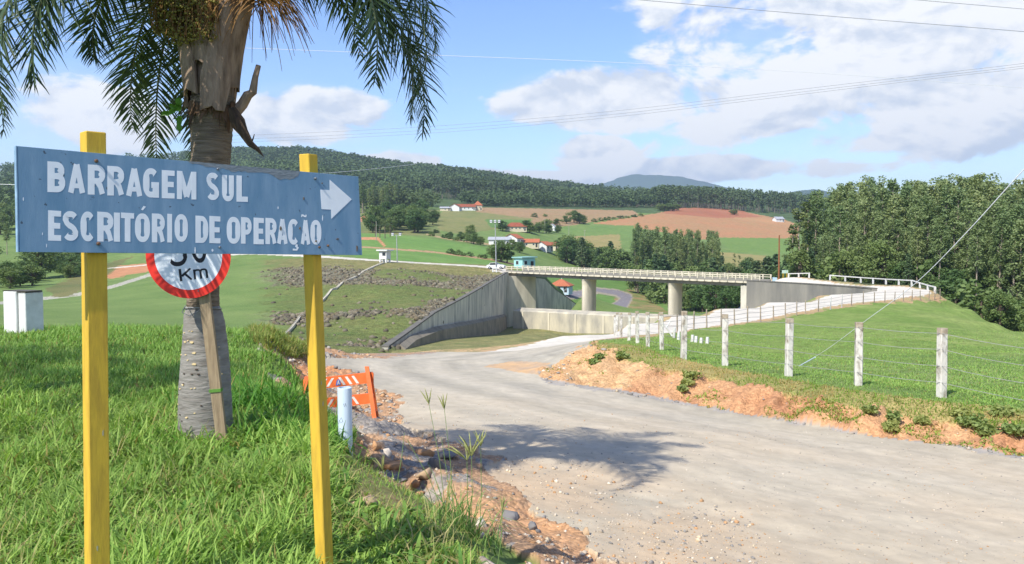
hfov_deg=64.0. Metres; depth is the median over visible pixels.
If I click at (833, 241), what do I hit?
eucalyptus tree
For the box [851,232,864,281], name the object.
eucalyptus tree
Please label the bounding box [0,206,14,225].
leafy tree
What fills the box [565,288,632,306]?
paved road
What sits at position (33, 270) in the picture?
leafy tree
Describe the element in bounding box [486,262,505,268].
parked car
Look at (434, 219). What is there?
leafy tree
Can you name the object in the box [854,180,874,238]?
eucalyptus tree
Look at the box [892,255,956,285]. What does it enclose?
bush
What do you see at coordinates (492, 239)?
house
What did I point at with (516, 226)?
house
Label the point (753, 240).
farmland
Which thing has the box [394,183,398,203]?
eucalyptus tree
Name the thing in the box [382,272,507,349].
training wall
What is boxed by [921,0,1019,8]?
power line
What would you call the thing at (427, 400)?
grass stalk
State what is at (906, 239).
eucalyptus tree
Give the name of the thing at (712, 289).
leafy tree
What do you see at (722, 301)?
leafy tree
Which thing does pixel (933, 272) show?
leafy tree
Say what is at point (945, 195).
eucalyptus tree
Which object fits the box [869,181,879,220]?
eucalyptus tree
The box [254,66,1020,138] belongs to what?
power line
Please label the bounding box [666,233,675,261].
eucalyptus tree
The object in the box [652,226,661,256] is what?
eucalyptus tree
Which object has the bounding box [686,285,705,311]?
leafy tree
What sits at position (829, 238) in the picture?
eucalyptus tree
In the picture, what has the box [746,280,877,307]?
retaining wall
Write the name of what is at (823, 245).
eucalyptus tree
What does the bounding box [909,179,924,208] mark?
eucalyptus tree
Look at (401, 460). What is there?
grass stalk
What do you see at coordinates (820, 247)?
eucalyptus tree
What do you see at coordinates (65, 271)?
leafy tree
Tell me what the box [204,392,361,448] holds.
tall grass
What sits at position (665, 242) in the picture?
eucalyptus tree
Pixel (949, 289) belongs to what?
bush
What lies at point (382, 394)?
gravel
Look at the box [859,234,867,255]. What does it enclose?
eucalyptus tree
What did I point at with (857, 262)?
leafy tree
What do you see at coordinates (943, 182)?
eucalyptus tree
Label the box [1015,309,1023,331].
leafy tree
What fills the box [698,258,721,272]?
leafy tree
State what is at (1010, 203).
eucalyptus tree
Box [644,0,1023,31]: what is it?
power line
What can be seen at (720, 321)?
wire fence
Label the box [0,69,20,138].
palm tree
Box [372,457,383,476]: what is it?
grass stalk
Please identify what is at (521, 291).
bridge abutment
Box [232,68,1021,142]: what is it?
power line
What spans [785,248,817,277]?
leafy tree
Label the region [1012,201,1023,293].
eucalyptus tree
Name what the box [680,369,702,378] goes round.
weed
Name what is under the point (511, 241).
leafy tree
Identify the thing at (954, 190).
eucalyptus tree
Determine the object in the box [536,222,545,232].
leafy tree
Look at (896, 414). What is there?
weed
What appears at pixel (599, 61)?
power line
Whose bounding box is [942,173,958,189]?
eucalyptus tree
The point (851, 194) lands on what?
eucalyptus tree
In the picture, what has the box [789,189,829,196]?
ridge
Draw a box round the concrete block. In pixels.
[2,289,43,332]
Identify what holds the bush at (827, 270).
on the ground at (140, 299)
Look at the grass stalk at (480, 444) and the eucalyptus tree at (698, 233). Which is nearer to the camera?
the grass stalk at (480, 444)
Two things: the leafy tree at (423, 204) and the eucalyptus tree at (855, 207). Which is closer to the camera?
the eucalyptus tree at (855, 207)
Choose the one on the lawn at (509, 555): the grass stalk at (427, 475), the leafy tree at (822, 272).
the grass stalk at (427, 475)
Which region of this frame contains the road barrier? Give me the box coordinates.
[302,366,378,417]
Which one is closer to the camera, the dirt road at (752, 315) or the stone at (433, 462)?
the stone at (433, 462)
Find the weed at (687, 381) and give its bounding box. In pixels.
[680,377,694,386]
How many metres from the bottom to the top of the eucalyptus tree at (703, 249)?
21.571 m
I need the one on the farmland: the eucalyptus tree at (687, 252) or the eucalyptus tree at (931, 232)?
the eucalyptus tree at (687, 252)
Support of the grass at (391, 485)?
on the ground at (140, 299)
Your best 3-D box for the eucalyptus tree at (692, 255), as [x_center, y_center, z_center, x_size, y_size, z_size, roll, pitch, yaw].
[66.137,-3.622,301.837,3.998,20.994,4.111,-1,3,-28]
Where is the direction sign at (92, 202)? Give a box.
[14,131,361,563]
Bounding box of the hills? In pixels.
[0,159,825,225]
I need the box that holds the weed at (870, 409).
[859,404,880,413]
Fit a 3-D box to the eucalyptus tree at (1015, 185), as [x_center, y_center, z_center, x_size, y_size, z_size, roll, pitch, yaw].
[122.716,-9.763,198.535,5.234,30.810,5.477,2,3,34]
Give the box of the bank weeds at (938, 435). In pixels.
[546,340,1023,455]
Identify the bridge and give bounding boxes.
[506,265,771,314]
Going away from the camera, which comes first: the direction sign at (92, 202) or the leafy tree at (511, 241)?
the direction sign at (92, 202)
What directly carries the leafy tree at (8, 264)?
on the ground at (140, 299)
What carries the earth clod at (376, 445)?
on the ground at (140, 299)
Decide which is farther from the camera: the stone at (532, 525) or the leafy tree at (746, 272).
the leafy tree at (746, 272)
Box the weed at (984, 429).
[972,423,1000,436]
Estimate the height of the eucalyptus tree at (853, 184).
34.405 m
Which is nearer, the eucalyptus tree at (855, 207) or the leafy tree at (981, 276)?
the leafy tree at (981, 276)
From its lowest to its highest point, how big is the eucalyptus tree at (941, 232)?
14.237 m
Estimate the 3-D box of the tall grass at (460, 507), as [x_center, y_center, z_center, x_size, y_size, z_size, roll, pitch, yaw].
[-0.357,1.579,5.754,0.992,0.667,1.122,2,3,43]
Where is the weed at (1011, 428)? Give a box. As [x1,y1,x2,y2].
[996,421,1023,436]
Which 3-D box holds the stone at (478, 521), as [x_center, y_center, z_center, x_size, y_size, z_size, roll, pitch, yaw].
[-0.242,1.889,6.396,0.092,0.102,0.097,2,3,32]
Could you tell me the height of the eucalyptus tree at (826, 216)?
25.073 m
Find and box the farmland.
[0,200,1012,314]
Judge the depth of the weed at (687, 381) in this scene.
19.66 m
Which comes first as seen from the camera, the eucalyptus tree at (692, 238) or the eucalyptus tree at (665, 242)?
the eucalyptus tree at (665, 242)
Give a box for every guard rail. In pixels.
[788,273,809,277]
[829,275,935,293]
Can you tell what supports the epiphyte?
attached to the palm tree at (208, 38)
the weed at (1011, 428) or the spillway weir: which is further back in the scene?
the spillway weir
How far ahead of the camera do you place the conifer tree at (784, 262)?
188.91 m
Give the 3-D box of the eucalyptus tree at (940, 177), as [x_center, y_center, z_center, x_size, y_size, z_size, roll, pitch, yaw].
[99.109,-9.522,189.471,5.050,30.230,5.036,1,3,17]
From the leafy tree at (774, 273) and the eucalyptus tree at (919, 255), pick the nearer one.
the eucalyptus tree at (919, 255)
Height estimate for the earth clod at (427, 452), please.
0.144 m
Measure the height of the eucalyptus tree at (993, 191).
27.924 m
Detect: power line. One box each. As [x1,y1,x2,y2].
[13,38,1019,87]
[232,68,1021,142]
[236,63,1023,135]
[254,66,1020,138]
[331,164,413,172]
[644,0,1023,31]
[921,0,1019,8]
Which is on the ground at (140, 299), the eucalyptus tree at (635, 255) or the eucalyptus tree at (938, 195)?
the eucalyptus tree at (938, 195)
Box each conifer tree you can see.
[573,237,590,268]
[591,248,602,269]
[637,259,649,293]
[646,253,658,293]
[657,255,668,286]
[708,257,718,272]
[718,266,726,275]
[719,255,724,265]
[730,267,742,277]
[750,260,762,278]
[761,256,772,277]
[764,253,781,278]
[766,271,773,278]
[777,266,784,277]
[782,257,790,267]
[804,248,817,278]
[901,255,914,285]
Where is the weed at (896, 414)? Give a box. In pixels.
[885,410,903,420]
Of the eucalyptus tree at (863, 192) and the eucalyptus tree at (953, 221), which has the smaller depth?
the eucalyptus tree at (953, 221)
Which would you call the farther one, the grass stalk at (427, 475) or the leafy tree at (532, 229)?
the leafy tree at (532, 229)
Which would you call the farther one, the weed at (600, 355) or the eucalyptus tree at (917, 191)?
the eucalyptus tree at (917, 191)
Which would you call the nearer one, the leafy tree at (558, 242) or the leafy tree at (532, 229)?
the leafy tree at (558, 242)
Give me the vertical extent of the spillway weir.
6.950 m
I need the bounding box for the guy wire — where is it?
[805,169,1023,362]
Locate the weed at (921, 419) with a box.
[912,414,930,424]
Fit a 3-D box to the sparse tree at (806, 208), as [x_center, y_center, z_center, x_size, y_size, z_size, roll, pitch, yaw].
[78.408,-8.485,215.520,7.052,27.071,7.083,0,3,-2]
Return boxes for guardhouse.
[511,256,536,269]
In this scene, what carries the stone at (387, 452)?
on the ground at (140, 299)
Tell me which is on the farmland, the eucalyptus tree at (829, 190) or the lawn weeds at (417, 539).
the eucalyptus tree at (829, 190)
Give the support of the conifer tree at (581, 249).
on the farmland
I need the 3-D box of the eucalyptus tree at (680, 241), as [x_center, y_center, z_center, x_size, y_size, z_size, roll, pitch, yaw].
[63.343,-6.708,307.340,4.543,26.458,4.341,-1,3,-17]
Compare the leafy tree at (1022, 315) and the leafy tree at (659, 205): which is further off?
the leafy tree at (659, 205)
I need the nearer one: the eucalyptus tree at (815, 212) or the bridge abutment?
the bridge abutment
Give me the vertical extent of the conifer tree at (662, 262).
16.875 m
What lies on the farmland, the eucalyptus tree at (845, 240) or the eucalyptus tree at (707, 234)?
the eucalyptus tree at (707, 234)
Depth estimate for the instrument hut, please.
192.29 m
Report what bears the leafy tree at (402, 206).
on the farmland
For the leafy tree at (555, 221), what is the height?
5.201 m
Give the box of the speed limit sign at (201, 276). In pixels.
[146,253,230,443]
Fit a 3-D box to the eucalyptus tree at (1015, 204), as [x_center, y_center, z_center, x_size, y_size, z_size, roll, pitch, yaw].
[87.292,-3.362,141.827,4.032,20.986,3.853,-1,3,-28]
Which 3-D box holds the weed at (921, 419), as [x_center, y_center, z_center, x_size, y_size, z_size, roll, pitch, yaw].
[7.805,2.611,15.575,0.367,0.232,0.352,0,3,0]
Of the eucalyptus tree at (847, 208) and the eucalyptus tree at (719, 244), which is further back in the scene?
the eucalyptus tree at (719, 244)
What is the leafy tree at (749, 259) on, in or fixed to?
on the farmland
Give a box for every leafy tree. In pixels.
[0,202,12,210]
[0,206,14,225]
[0,210,9,234]
[0,260,26,285]
[0,266,25,287]
[14,252,68,271]
[15,260,31,279]
[21,263,46,285]
[54,254,68,264]
[61,264,74,277]
[62,254,79,262]
[62,255,77,266]
[62,264,77,277]
[74,262,80,275]
[360,203,385,230]
[362,215,380,232]
[371,216,385,231]
[380,201,394,217]
[383,207,405,229]
[384,207,405,228]
[384,217,397,232]
[395,204,412,225]
[402,206,413,229]
[404,209,425,232]
[406,208,428,231]
[411,199,429,212]
[425,212,438,224]
[431,210,439,218]
[457,232,464,240]
[461,232,470,242]
[465,224,476,233]
[466,233,479,243]
[475,236,484,244]
[487,240,511,261]
[496,220,507,230]
[500,245,514,262]
[508,239,517,248]
[512,241,525,252]
[521,220,531,228]
[526,222,535,232]
[533,224,540,231]
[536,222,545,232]
[540,219,553,226]
[544,223,550,232]
[551,239,575,259]
[553,219,560,224]
[554,225,561,231]
[554,234,588,263]
[558,235,578,262]
[560,215,572,223]
[566,210,581,222]
[570,237,594,264]
[573,246,593,267]
[575,214,586,223]
[584,251,597,267]
[588,247,608,267]
[596,250,616,272]
[602,246,616,272]
[609,251,631,272]
[616,260,631,271]
[626,264,644,293]
[641,258,662,288]
[651,262,679,299]
[655,203,664,210]
[666,203,673,210]
[667,257,687,270]
[667,284,695,309]
[678,265,700,275]
[682,264,705,271]
[682,288,698,311]
[684,267,699,284]
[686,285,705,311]
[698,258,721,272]
[699,284,730,311]
[705,268,716,276]
[711,287,735,308]
[722,262,736,276]
[722,277,754,304]
[728,209,737,214]
[737,261,751,269]
[741,257,754,269]
[742,270,754,276]
[765,268,780,277]
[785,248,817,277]
[815,268,837,276]
[830,248,859,281]
[841,235,894,282]
[859,258,883,283]
[862,237,902,283]
[887,261,915,284]
[915,260,948,290]
[934,268,968,300]
[950,267,995,306]
[981,290,1020,324]
[1009,298,1023,330]
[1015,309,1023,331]
[1016,300,1023,321]
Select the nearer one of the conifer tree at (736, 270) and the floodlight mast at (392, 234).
the floodlight mast at (392, 234)
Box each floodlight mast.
[391,233,401,262]
[490,220,499,270]
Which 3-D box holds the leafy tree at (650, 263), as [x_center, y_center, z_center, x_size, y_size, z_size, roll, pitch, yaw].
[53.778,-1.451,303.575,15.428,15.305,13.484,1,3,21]
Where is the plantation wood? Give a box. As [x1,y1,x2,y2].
[429,171,820,213]
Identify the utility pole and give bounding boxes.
[778,235,779,279]
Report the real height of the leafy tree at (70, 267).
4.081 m
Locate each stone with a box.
[363,494,377,505]
[383,448,391,456]
[395,477,406,481]
[416,468,431,479]
[428,457,445,468]
[438,451,456,458]
[475,516,486,526]
[502,510,518,519]
[528,522,536,529]
[582,527,589,534]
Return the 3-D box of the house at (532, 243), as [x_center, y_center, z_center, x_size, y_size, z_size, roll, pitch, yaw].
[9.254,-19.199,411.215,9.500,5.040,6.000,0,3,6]
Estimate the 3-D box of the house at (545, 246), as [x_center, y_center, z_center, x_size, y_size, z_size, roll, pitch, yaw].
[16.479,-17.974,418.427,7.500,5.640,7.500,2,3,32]
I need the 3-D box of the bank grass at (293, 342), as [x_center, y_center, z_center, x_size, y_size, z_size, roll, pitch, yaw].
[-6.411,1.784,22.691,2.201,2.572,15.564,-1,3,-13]
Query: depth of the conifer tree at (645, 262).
308.44 m
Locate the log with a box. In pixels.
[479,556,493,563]
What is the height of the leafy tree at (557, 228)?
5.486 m
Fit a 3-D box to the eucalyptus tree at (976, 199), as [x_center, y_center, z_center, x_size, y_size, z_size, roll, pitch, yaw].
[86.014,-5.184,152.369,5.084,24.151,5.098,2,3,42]
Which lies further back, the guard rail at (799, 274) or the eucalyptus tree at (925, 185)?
the eucalyptus tree at (925, 185)
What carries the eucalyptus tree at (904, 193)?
on the ground at (140, 299)
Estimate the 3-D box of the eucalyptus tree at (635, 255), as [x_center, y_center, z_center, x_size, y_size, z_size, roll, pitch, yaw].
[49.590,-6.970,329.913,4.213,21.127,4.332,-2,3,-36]
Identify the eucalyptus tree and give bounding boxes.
[3,222,12,254]
[359,184,365,212]
[366,188,371,206]
[371,184,375,205]
[379,190,383,205]
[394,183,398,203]
[629,229,639,290]
[630,239,639,265]
[633,222,640,249]
[639,231,643,265]
[639,234,648,265]
[640,225,649,266]
[644,230,652,258]
[649,230,654,252]
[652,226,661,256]
[652,239,660,257]
[658,226,671,263]
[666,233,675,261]
[671,235,678,262]
[673,228,677,236]
[676,229,685,269]
[680,236,686,262]
[684,244,690,268]
[685,230,692,250]
[685,244,696,265]
[686,229,694,250]
[692,230,701,265]
[695,235,703,261]
[700,241,706,261]
[704,242,710,258]
[705,230,710,246]
[707,230,717,254]
[707,237,717,267]
[711,240,720,267]
[715,231,721,263]
[799,210,813,251]
[804,190,825,256]
[810,189,824,261]
[816,232,825,261]
[818,202,833,262]
[819,235,828,265]
[822,195,832,231]
[823,206,833,247]
[823,233,832,256]
[825,187,834,219]
[825,208,841,252]
[828,237,838,259]
[829,189,845,236]
[831,205,848,266]
[834,183,846,210]
[839,181,851,227]
[840,224,852,273]
[841,200,854,230]
[841,211,855,249]
[844,197,857,231]
[847,190,858,236]
[848,181,858,195]
[851,202,859,241]
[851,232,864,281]
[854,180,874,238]
[854,186,873,230]
[855,196,872,242]
[856,175,872,222]
[856,199,872,254]
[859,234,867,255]
[866,176,876,219]
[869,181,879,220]
[869,210,882,239]
[869,214,882,255]
[871,186,888,240]
[877,175,888,199]
[879,219,899,261]
[881,178,901,212]
[883,196,905,255]
[888,193,907,224]
[890,219,905,262]
[891,201,904,260]
[896,231,909,260]
[899,185,912,227]
[901,180,911,221]
[906,186,924,229]
[906,194,922,247]
[907,205,925,283]
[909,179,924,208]
[909,226,924,285]
[912,187,927,231]
[915,195,939,261]
[918,210,932,257]
[919,182,928,196]
[922,177,941,217]
[925,217,936,255]
[929,214,952,290]
[933,181,947,215]
[935,176,944,196]
[935,183,961,267]
[937,179,951,257]
[938,226,955,282]
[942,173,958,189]
[945,187,967,269]
[945,207,965,270]
[948,185,957,258]
[954,175,964,195]
[954,198,977,268]
[960,176,987,249]
[960,189,989,267]
[961,172,988,245]
[963,177,968,197]
[966,210,989,305]
[966,217,986,295]
[969,229,987,287]
[978,201,988,254]
[983,172,1001,225]
[983,200,1000,287]
[985,180,1001,253]
[985,194,1010,250]
[986,199,1010,290]
[987,207,1011,292]
[988,220,1007,289]
[995,185,1007,199]
[996,197,1008,256]
[1002,216,1023,296]
[1003,189,1017,294]
[1003,204,1023,295]
[1006,202,1023,296]
[1006,219,1023,301]
[1011,178,1022,194]
[1012,192,1021,297]
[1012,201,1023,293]
[1017,178,1023,195]
[1018,189,1023,204]
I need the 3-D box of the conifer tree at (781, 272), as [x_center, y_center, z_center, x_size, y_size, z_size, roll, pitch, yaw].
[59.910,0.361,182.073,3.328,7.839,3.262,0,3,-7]
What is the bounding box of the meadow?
[592,284,1023,408]
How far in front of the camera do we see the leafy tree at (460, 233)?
389.38 m
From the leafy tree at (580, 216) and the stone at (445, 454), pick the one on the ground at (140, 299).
the stone at (445, 454)
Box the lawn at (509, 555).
[0,327,540,563]
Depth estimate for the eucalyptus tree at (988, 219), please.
147.17 m
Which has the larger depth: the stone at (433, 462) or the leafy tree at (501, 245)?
the leafy tree at (501, 245)
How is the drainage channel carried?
on the embankment
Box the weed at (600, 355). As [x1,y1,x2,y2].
[592,352,604,358]
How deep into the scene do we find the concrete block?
16.89 m
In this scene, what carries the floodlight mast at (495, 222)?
on the dirt road at (752, 315)
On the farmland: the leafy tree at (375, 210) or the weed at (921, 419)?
the leafy tree at (375, 210)
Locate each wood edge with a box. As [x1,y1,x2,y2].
[360,185,443,208]
[455,187,687,206]
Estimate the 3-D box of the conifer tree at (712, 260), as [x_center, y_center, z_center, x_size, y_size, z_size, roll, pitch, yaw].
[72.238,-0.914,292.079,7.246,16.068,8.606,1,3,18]
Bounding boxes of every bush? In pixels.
[451,249,461,254]
[641,282,667,303]
[705,285,740,308]
[781,264,802,276]
[813,249,861,280]
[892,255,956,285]
[929,278,982,303]
[936,270,983,303]
[950,278,1010,319]
[978,295,1021,331]
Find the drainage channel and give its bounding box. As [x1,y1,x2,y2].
[286,262,384,332]
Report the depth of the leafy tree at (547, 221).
535.69 m
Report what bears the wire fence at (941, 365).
on the ground at (140, 299)
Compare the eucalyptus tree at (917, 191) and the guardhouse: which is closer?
the eucalyptus tree at (917, 191)
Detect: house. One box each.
[440,207,450,210]
[449,204,462,210]
[458,204,475,210]
[475,201,481,210]
[488,237,510,244]
[505,222,526,231]
[505,234,524,245]
[523,239,539,248]
[539,241,552,251]
[552,279,573,294]
[772,217,783,221]
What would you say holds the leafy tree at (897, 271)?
on the ground at (140, 299)
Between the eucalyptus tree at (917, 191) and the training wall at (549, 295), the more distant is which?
the training wall at (549, 295)
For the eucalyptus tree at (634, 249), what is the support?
on the farmland
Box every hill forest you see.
[0,150,189,207]
[176,144,607,190]
[560,180,827,209]
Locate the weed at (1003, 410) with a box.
[983,403,1019,417]
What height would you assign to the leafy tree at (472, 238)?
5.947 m
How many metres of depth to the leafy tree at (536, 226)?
507.43 m
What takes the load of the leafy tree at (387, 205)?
on the farmland
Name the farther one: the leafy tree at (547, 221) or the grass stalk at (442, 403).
the leafy tree at (547, 221)
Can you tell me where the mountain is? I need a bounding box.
[600,174,736,189]
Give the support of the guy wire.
attached to the meadow
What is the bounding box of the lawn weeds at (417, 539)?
[0,345,489,563]
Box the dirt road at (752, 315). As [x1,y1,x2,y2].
[112,254,932,351]
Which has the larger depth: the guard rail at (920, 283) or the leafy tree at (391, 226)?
the leafy tree at (391, 226)
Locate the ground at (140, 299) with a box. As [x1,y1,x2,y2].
[0,257,1023,563]
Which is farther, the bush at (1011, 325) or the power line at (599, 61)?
the bush at (1011, 325)
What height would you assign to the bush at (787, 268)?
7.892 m
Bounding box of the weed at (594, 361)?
[589,358,600,364]
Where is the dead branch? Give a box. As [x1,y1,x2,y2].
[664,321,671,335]
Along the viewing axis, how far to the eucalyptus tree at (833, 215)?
197.56 m
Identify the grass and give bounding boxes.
[0,322,359,440]
[110,413,280,453]
[148,359,340,419]
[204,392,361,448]
[242,319,306,357]
[303,411,373,465]
[333,447,494,563]
[382,468,534,558]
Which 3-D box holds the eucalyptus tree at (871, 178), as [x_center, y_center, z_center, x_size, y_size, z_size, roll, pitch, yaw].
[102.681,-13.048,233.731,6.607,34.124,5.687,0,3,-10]
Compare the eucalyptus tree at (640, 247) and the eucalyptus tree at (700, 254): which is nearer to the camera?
the eucalyptus tree at (700, 254)
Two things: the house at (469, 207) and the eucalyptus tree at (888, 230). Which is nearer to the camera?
the eucalyptus tree at (888, 230)
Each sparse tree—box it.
[782,222,801,259]
[785,208,810,254]
[800,199,817,249]
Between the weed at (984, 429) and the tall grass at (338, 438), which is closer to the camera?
the tall grass at (338, 438)
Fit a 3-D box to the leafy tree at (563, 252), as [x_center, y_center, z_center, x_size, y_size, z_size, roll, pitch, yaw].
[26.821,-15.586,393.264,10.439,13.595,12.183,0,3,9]
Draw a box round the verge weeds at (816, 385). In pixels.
[592,342,1023,429]
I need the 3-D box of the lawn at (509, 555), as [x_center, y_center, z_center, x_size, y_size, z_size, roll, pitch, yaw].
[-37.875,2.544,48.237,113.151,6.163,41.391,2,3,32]
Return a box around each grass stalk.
[237,346,239,440]
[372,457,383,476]
[396,432,404,485]
[408,441,442,509]
[421,390,444,503]
[437,395,452,507]
[441,438,449,510]
[446,440,477,533]
[457,434,485,535]
[473,430,486,538]
[497,496,505,563]
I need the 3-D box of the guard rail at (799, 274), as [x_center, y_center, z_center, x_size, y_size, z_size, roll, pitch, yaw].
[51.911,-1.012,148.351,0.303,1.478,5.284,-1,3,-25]
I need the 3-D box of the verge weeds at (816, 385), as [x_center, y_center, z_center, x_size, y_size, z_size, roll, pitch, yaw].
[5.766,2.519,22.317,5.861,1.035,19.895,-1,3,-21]
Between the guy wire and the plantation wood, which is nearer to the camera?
the guy wire
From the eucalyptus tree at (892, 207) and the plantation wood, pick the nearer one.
the eucalyptus tree at (892, 207)
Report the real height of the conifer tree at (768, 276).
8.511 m
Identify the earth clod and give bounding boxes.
[372,441,381,450]
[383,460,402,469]
[409,479,419,489]
[415,449,434,456]
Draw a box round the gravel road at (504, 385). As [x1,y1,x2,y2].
[325,340,1023,563]
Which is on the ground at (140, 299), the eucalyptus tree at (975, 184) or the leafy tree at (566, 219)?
the eucalyptus tree at (975, 184)
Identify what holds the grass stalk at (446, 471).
on the lawn at (509, 555)
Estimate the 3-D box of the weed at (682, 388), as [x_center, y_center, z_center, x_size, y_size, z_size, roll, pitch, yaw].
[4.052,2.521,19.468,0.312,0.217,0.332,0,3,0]
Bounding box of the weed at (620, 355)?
[616,351,629,359]
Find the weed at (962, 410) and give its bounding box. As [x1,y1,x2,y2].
[947,406,976,417]
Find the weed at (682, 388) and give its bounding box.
[676,384,689,391]
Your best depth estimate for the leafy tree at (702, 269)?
301.56 m
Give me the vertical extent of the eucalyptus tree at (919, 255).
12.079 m
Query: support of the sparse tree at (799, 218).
on the ground at (140, 299)
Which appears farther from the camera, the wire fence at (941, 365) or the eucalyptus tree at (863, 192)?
the eucalyptus tree at (863, 192)
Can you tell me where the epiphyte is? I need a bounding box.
[161,89,190,133]
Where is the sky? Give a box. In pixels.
[0,0,1023,193]
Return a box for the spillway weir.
[513,308,680,333]
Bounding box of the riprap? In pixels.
[260,265,499,351]
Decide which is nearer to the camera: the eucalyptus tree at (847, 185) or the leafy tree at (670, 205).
the eucalyptus tree at (847, 185)
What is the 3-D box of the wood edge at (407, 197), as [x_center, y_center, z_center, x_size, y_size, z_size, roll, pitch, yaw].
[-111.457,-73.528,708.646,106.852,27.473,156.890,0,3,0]
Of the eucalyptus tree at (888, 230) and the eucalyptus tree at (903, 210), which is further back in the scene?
the eucalyptus tree at (903, 210)
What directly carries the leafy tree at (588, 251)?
on the farmland
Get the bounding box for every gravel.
[287,344,573,420]
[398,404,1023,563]
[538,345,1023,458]
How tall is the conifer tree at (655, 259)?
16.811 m
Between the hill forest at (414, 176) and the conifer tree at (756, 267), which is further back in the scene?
the hill forest at (414, 176)
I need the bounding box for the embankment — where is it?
[254,258,515,352]
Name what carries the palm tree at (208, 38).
on the lawn at (509, 555)
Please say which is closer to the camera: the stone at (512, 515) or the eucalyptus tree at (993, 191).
the stone at (512, 515)
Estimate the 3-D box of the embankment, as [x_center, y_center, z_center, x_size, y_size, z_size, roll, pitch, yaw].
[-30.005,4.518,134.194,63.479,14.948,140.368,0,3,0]
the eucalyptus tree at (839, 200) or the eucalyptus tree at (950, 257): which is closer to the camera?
the eucalyptus tree at (950, 257)
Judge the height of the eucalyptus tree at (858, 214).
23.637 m
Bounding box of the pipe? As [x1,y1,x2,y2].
[337,386,352,455]
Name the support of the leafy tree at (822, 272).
on the ground at (140, 299)
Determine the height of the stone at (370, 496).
0.097 m
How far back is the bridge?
162.72 m
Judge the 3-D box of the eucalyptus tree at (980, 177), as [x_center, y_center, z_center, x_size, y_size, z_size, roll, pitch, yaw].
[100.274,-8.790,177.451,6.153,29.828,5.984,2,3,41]
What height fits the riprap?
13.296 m
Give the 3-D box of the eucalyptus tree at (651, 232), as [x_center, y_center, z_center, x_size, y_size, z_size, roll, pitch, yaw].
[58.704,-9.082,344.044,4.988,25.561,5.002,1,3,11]
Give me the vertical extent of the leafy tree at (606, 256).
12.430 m
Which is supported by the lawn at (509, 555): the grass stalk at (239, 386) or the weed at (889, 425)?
the grass stalk at (239, 386)
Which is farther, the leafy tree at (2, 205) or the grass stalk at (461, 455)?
the leafy tree at (2, 205)
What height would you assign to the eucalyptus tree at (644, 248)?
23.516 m
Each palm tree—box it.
[0,0,455,440]
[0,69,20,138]
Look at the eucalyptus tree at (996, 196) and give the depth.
156.01 m
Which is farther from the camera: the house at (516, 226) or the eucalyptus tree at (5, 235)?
the house at (516, 226)
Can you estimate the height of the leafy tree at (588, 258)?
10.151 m
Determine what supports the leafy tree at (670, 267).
on the farmland
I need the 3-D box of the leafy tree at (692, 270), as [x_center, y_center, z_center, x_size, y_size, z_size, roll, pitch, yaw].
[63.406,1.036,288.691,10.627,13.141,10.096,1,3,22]
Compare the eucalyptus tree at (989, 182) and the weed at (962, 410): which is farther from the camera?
the eucalyptus tree at (989, 182)
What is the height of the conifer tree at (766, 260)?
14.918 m
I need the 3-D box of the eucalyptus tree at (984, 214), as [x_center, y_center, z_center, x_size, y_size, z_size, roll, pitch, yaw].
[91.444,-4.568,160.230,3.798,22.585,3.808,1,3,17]
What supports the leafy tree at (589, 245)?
on the farmland
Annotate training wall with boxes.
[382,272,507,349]
[536,277,575,309]
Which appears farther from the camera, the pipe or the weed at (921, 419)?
the weed at (921, 419)
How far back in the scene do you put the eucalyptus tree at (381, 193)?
625.55 m
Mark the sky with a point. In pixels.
(919, 129)
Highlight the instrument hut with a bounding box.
[376,250,393,262]
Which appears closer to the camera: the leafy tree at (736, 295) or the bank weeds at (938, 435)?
the bank weeds at (938, 435)
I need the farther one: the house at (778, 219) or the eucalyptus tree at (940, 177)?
the house at (778, 219)
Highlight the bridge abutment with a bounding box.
[504,271,535,326]
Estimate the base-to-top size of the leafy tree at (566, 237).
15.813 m
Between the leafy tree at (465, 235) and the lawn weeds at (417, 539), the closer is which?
the lawn weeds at (417, 539)
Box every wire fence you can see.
[614,311,1021,399]
[658,289,940,333]
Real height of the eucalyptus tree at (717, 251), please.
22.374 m
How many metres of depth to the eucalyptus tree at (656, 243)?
305.50 m
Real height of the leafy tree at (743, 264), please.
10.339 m
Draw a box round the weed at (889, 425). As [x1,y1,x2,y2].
[881,418,899,431]
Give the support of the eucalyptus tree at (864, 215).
on the ground at (140, 299)
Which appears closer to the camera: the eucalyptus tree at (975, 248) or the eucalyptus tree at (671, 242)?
the eucalyptus tree at (975, 248)
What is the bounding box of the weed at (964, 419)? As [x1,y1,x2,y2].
[956,412,989,429]

